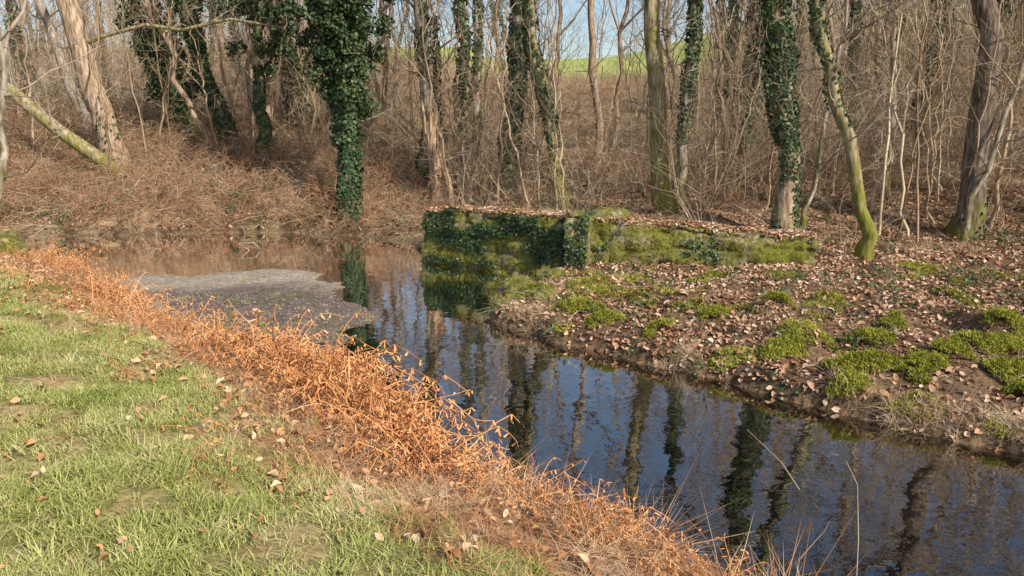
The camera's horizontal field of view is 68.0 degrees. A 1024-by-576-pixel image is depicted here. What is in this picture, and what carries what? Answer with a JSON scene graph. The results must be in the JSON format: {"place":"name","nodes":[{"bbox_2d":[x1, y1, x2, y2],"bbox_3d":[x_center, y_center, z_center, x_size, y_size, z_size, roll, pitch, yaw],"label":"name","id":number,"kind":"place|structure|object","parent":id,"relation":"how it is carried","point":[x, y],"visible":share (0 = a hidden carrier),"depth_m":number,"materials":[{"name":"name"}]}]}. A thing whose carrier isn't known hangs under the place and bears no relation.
{"place":"outdoors","nodes":[
{"label":"outdoors","id":0,"kind":"place"},
{"bbox_2d":[0,0,969,59],"label":"sky","id":1,"kind":"structure","parent":0,"point":[575,6],"materials":[{"name":"blue"}]},
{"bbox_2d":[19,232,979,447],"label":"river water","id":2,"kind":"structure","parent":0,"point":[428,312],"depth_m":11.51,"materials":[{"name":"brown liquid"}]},
{"bbox_2d":[496,276,530,295],"bbox_3d":[0.049,0.033,11.899,0.578,0.397,0.417,-6,14,-25],"label":"mossy boulder","id":3,"kind":"object","parent":2,"relation":"in","point":[503,285],"visible":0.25,"depth_m":11.76,"materials":[{"name":"stone"}]},
{"bbox_2d":[238,242,858,575],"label":"floating twigs","id":4,"kind":"object","parent":2,"relation":"on","point":[785,469],"visible":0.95,"depth_m":4.43,"materials":[{"name":"brown wood"}]},
{"bbox_2d":[0,8,1023,575],"bbox_3d":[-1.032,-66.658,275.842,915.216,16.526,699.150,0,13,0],"label":"ground terrain","id":5,"kind":"structure","parent":0,"point":[644,444],"depth_m":7.09,"materials":[{"name":"brown soil"}]},
{"bbox_2d":[0,36,124,180],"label":"leaning mossy trunk","id":6,"kind":"object","parent":5,"relation":"on","point":[77,143],"visible":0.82,"depth_m":20.43,"materials":[{"name":"green plant"}]},
{"bbox_2d":[34,0,90,131],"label":"ash tree","id":7,"kind":"object","parent":5,"relation":"on","point":[45,20],"visible":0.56,"depth_m":24.34,"materials":[{"name":"grey plant"}]},
{"bbox_2d":[0,0,132,174],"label":"ash tree","id":8,"kind":"object","parent":5,"relation":"on","point":[73,28],"visible":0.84,"depth_m":21.03,"materials":[{"name":"brown plant"}]},
{"bbox_2d":[0,0,177,202],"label":"birch tree","id":9,"kind":"object","parent":5,"relation":"on","point":[4,145],"visible":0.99,"depth_m":13.11,"materials":[{"name":"grey plant"}]},
{"bbox_2d":[104,0,204,142],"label":"ivy clad tree","id":10,"kind":"object","parent":5,"relation":"on","point":[177,103],"visible":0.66,"depth_m":23.47,"materials":[{"name":"green plant"}]},
{"bbox_2d":[86,0,282,43],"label":"mossy branch","id":11,"kind":"object","parent":5,"relation":"on","point":[131,28],"visible":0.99,"depth_m":20.60,"materials":[{"name":"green plant"}]},
{"bbox_2d":[169,0,244,146],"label":"ivy clad tree","id":12,"kind":"object","parent":5,"relation":"on","point":[220,113],"visible":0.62,"depth_m":23.56,"materials":[{"name":"green plant"}]},
{"bbox_2d":[109,273,367,341],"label":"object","id":13,"kind":"object","parent":5,"relation":"on","point":[182,298],"visible":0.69,"depth_m":11.09,"materials":[{"name":"brown plant"}]},
{"bbox_2d":[101,269,378,344],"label":"gravel bar pebbles","id":14,"kind":"object","parent":5,"relation":"on","point":[306,333],"visible":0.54,"depth_m":11.38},
{"bbox_2d":[193,0,298,165],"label":"tree","id":15,"kind":"object","parent":5,"relation":"on","point":[260,96],"visible":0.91,"depth_m":21.86,"materials":[{"name":"green plant"}]},
{"bbox_2d":[0,253,680,575],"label":"fallen leaves lawn","id":16,"kind":"structure","parent":5,"relation":"on","point":[456,551],"depth_m":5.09,"materials":[{"name":"orange plant"}]},
{"bbox_2d":[0,231,31,257],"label":"mossy boulder","id":17,"kind":"object","parent":16,"relation":"on","point":[13,240],"visible":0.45,"depth_m":13.22,"materials":[{"name":"stone"}]},
{"bbox_2d":[276,0,456,221],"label":"ivy clad tree","id":18,"kind":"object","parent":5,"relation":"on","point":[336,51],"visible":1,"depth_m":18.23,"materials":[{"name":"green plant"}]},
{"bbox_2d":[0,237,776,575],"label":"dead bracken","id":19,"kind":"object","parent":5,"relation":"on","point":[378,393],"visible":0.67,"depth_m":6.17,"materials":[{"name":"brown plant"}]},
{"bbox_2d":[421,98,447,205],"bbox_3d":[-2.055,-3.633,20.296,0.661,3.065,0.449,0,13,0],"label":"broken snag","id":20,"kind":"object","parent":5,"relation":"on","point":[430,132],"visible":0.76,"depth_m":20.13,"materials":[{"name":"brown wood"}]},
{"bbox_2d":[382,0,490,200],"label":"ivy clad tree","id":21,"kind":"object","parent":5,"relation":"on","point":[425,88],"visible":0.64,"depth_m":20.23,"materials":[{"name":"grey plant"}]},
{"bbox_2d":[432,128,456,205],"bbox_3d":[-1.768,-3.182,20.090,0.670,2.289,0.306,0,13,0],"label":"broken snag","id":22,"kind":"object","parent":5,"relation":"on","point":[438,169],"visible":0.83,"depth_m":20.02,"materials":[{"name":"brown wood"}]},
{"bbox_2d":[0,241,925,575],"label":"dry grass bank","id":23,"kind":"structure","parent":5,"relation":"on","point":[492,485],"depth_m":4.79,"materials":[{"name":"brown plant"}]},
{"bbox_2d":[0,125,937,234],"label":"ground ivy","id":24,"kind":"object","parent":5,"relation":"on","point":[258,225],"visible":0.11,"depth_m":19.59,"materials":[{"name":"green plant"}]},
{"bbox_2d":[436,0,507,170],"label":"oak tree","id":25,"kind":"object","parent":5,"relation":"on","point":[476,15],"visible":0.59,"depth_m":25.83,"materials":[{"name":"grey plant"}]},
{"bbox_2d":[0,131,944,236],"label":"woodland floor leaves","id":26,"kind":"object","parent":5,"relation":"on","point":[598,200],"visible":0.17,"depth_m":19.50,"materials":[{"name":"brown plant"}]},
{"bbox_2d":[1,0,968,46],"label":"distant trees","id":27,"kind":"object","parent":5,"relation":"on","point":[198,16],"visible":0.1,"depth_m":105.98,"materials":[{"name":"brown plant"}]},
{"bbox_2d":[421,208,565,276],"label":"mossy stone wall","id":28,"kind":"structure","parent":5,"relation":"on","point":[499,258],"depth_m":14.17,"materials":[{"name":"green stone"}]},
{"bbox_2d":[489,296,524,316],"bbox_3d":[-0.054,0.333,10.873,0.546,0.409,0.482,0,13,0],"label":"mossy boulder","id":29,"kind":"object","parent":5,"relation":"on","point":[498,300],"visible":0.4,"depth_m":10.72,"materials":[{"name":"stone"}]},
{"bbox_2d":[0,0,1018,95],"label":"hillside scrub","id":30,"kind":"object","parent":5,"relation":"on","point":[865,4],"visible":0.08,"depth_m":53.00,"materials":[{"name":"brown plant"}]},
{"bbox_2d":[0,77,1023,244],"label":"bramble thicket","id":31,"kind":"object","parent":5,"relation":"on","point":[316,180],"visible":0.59,"depth_m":20.17,"materials":[{"name":"brown plant"}]},
{"bbox_2d":[0,0,1023,244],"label":"saplings","id":32,"kind":"object","parent":5,"relation":"on","point":[912,54],"visible":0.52,"depth_m":20.82,"materials":[{"name":"brown plant"}]},
{"bbox_2d":[0,0,1023,243],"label":"undergrowth thicket","id":33,"kind":"object","parent":5,"relation":"on","point":[693,139],"visible":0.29,"depth_m":21.37,"materials":[{"name":"brown plant"}]},
{"bbox_2d":[0,0,1023,171],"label":"background woodland","id":34,"kind":"object","parent":5,"relation":"on","point":[462,84],"visible":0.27,"depth_m":28.05,"materials":[{"name":"brown plant"}]},
{"bbox_2d":[504,280,534,295],"bbox_3d":[0.148,0.136,11.306,0.541,0.478,0.560,0,13,0],"label":"mossy boulder","id":35,"kind":"object","parent":5,"relation":"on","point":[517,283],"visible":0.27,"depth_m":11.12,"materials":[{"name":"stone"}]},
{"bbox_2d":[471,0,581,190],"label":"ivy clad tree","id":36,"kind":"object","parent":5,"relation":"on","point":[516,32],"visible":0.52,"depth_m":21.18,"materials":[{"name":"green plant"}]},
{"bbox_2d":[528,288,557,300],"bbox_3d":[0.458,0.178,10.877,0.463,0.323,0.388,4,13,17],"label":"mossy boulder","id":37,"kind":"object","parent":5,"relation":"on","point":[543,294],"visible":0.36,"depth_m":10.74,"materials":[{"name":"stone"}]},
{"bbox_2d":[535,268,563,282],"bbox_3d":[0.594,-0.154,12.174,0.390,0.301,0.498,7,14,28],"label":"mossy boulder","id":38,"kind":"object","parent":5,"relation":"on","point":[541,275],"visible":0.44,"depth_m":12.02,"materials":[{"name":"stone"}]},
{"bbox_2d":[467,0,634,209],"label":"alder tree","id":39,"kind":"object","parent":5,"relation":"on","point":[533,60],"visible":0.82,"depth_m":18.26,"materials":[{"name":"brown plant"}]},
{"bbox_2d":[366,54,739,151],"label":"hillside bracken","id":40,"kind":"object","parent":5,"relation":"on","point":[570,96],"visible":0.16,"depth_m":43.20,"materials":[{"name":"brown plant"}]},
{"bbox_2d":[421,208,722,269],"bbox_3d":[1.207,-0.775,13.430,6.878,1.212,1.250,5,14,22],"label":"wall ivy","id":41,"kind":"object","parent":5,"relation":"on","point":[530,223],"depth_m":13.68,"materials":[{"name":"green plant"}]},
{"bbox_2d":[564,210,597,268],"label":"stone pier","id":42,"kind":"structure","parent":5,"relation":"on","point":[572,216],"depth_m":12.99,"materials":[{"name":"stone"}]},
{"bbox_2d":[575,0,643,170],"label":"oak tree","id":43,"kind":"object","parent":5,"relation":"on","point":[592,39],"visible":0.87,"depth_m":24.89,"materials":[{"name":"brown plant"}]},
{"bbox_2d":[293,319,1023,573],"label":"sunken leaves","id":44,"kind":"object","parent":5,"relation":"on","point":[1014,510],"visible":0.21,"depth_m":6.73,"materials":[{"name":"brown plant"}]},
{"bbox_2d":[590,0,763,209],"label":"oak tree","id":45,"kind":"object","parent":5,"relation":"on","point":[692,59],"visible":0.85,"depth_m":17.52,"materials":[{"name":"grey plant"}]},
{"bbox_2d":[644,0,714,215],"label":"alder tree","id":46,"kind":"object","parent":5,"relation":"on","point":[654,59],"visible":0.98,"depth_m":16.78,"materials":[{"name":"green plant"}]},
{"bbox_2d":[590,220,818,265],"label":"mossy stone wall","id":47,"kind":"structure","parent":5,"relation":"on","point":[752,241],"depth_m":12.94,"materials":[{"name":"green stone"}]},
{"bbox_2d":[1,206,816,307],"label":"wall moss","id":48,"kind":"object","parent":47,"relation":"on","point":[607,257],"depth_m":13.04,"materials":[{"name":"green plant"}]},
{"bbox_2d":[593,207,630,219],"bbox_3d":[1.749,-1.278,13.643,0.724,0.337,0.484,-3,13,-11],"label":"capstone","id":49,"kind":"object","parent":47,"relation":"on","point":[608,212],"visible":0.55,"depth_m":13.43,"materials":[{"name":"stone"}]},
{"bbox_2d":[425,204,816,241],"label":"wall top leaves","id":50,"kind":"object","parent":47,"relation":"on","point":[696,224],"visible":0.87,"depth_m":13.22,"materials":[{"name":"brown plant"}]},
{"bbox_2d":[476,261,1023,452],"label":"bank edge grass","id":51,"kind":"structure","parent":5,"relation":"on","point":[868,390],"depth_m":7.41,"materials":[{"name":"brown plant"}]},
{"bbox_2d":[490,221,1023,399],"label":"bramble","id":52,"kind":"object","parent":5,"relation":"on","point":[884,273],"visible":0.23,"depth_m":10.80,"materials":[{"name":"plant"}]},
{"bbox_2d":[492,182,1023,453],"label":"leaf litter","id":53,"kind":"object","parent":5,"relation":"on","point":[999,254],"visible":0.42,"depth_m":10.61,"materials":[{"name":"brown plant"}]},
{"bbox_2d":[505,223,1023,424],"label":"fallen twigs","id":54,"kind":"object","parent":5,"relation":"on","point":[806,311],"visible":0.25,"depth_m":9.66,"materials":[{"name":"brown wood"}]},
{"bbox_2d":[506,260,1023,438],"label":"moss cushions","id":55,"kind":"object","parent":5,"relation":"on","point":[789,345],"visible":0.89,"depth_m":8.37,"materials":[{"name":"green plant"}]},
{"bbox_2d":[758,0,856,232],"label":"ivy clad tree","id":56,"kind":"object","parent":5,"relation":"on","point":[780,27],"visible":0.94,"depth_m":14.80,"materials":[{"name":"green plant"}]},
{"bbox_2d":[720,0,929,260],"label":"alder tree","id":57,"kind":"object","parent":5,"relation":"on","point":[865,246],"visible":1,"depth_m":12.94,"materials":[{"name":"green plant"}]},
{"bbox_2d":[632,190,1023,261],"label":"woodland edge grass","id":58,"kind":"structure","parent":5,"relation":"on","point":[829,241],"depth_m":15.05,"materials":[{"name":"brown plant"}]},
{"bbox_2d":[796,0,909,198],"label":"alder tree","id":59,"kind":"object","parent":5,"relation":"on","point":[891,60],"visible":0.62,"depth_m":16.97,"materials":[{"name":"grey plant"}]},
{"bbox_2d":[768,0,952,232],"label":"birch tree","id":60,"kind":"object","parent":5,"relation":"on","point":[818,162],"visible":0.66,"depth_m":15.20,"materials":[{"name":"grey plant"}]},
{"bbox_2d":[879,0,1023,238],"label":"oak tree","id":61,"kind":"object","parent":5,"relation":"on","point":[978,226],"visible":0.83,"depth_m":14.65,"materials":[{"name":"brown plant"}]},
{"bbox_2d":[919,1,1023,242],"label":"birch tree","id":62,"kind":"object","parent":5,"relation":"on","point":[977,187],"visible":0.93,"depth_m":14.41,"materials":[{"name":"brown plant"}]},
{"bbox_2d":[441,202,821,242],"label":"wall top grass","id":63,"kind":"structure","parent":0,"point":[652,222],"depth_m":13.17,"materials":[{"name":"brown plant"}]}
]}

